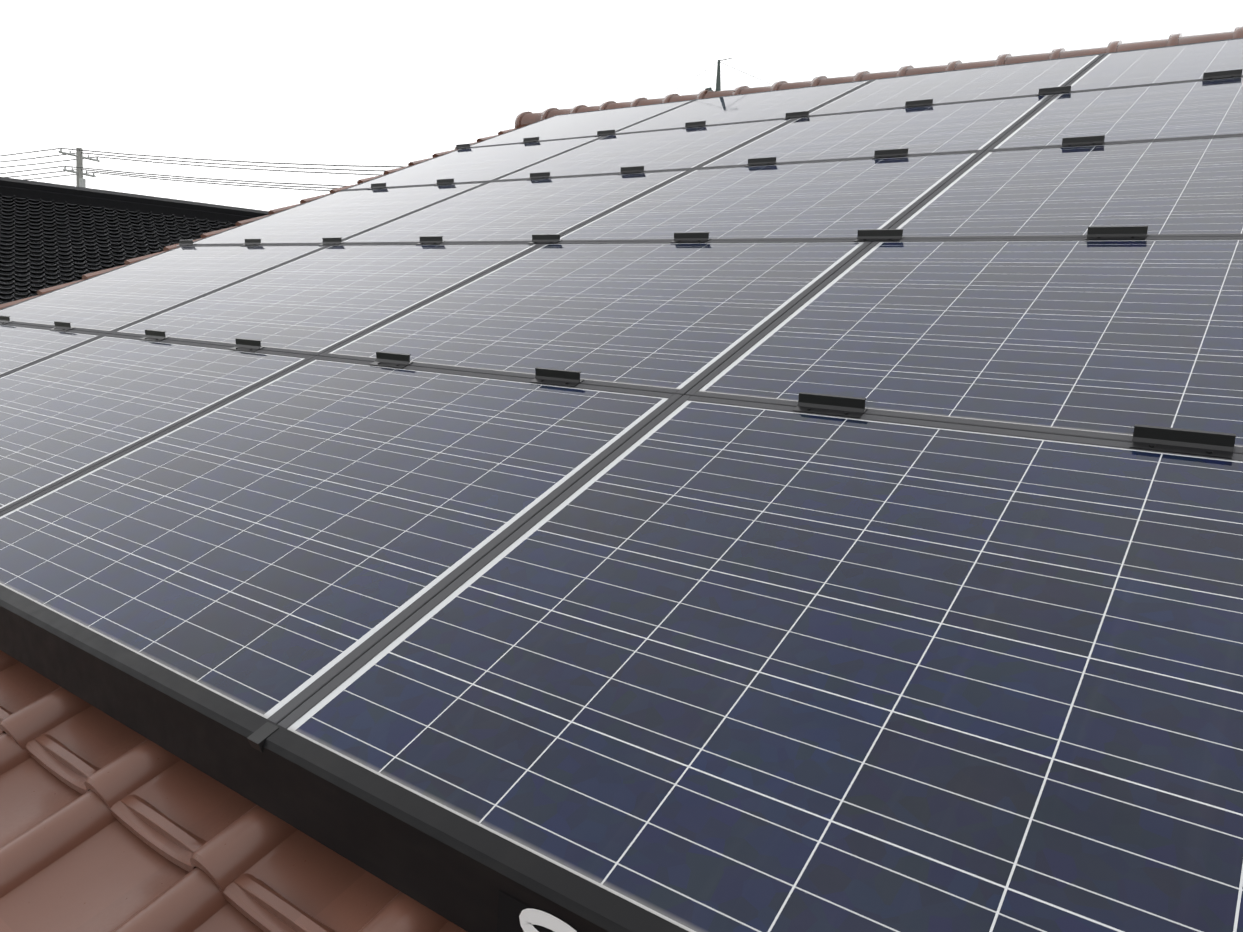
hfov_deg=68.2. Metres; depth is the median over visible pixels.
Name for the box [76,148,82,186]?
utility pole
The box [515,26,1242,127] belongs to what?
ridge cap tiles
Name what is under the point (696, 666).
solar panel cells
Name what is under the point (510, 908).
cover label sticker
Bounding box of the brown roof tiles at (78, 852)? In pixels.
[0,128,517,931]
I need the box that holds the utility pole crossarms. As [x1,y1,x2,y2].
[58,148,99,187]
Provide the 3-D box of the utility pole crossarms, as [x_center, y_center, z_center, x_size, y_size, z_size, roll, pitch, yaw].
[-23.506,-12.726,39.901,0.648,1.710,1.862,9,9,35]
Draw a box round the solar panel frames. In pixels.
[0,38,1242,728]
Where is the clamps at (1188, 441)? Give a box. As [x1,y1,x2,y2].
[0,69,1242,458]
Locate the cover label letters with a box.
[519,908,576,931]
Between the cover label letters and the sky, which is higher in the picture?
the sky
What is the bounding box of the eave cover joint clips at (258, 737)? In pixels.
[247,722,278,752]
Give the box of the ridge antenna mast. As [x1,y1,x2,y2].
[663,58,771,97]
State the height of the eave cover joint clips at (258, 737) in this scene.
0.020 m
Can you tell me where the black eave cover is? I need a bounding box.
[0,585,688,931]
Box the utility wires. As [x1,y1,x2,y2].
[0,148,405,190]
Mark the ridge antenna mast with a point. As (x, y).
(718, 84)
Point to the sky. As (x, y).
(328, 82)
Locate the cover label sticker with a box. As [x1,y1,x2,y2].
[497,890,553,931]
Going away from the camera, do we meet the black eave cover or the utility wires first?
the black eave cover
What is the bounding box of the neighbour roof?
[0,177,268,303]
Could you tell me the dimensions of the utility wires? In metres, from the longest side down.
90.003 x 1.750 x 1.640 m
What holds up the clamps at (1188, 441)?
attached to the solar panel frames
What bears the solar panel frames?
on the array
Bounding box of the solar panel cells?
[0,39,1242,931]
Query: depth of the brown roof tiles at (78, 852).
1.19 m
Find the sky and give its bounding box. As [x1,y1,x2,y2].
[0,0,1242,210]

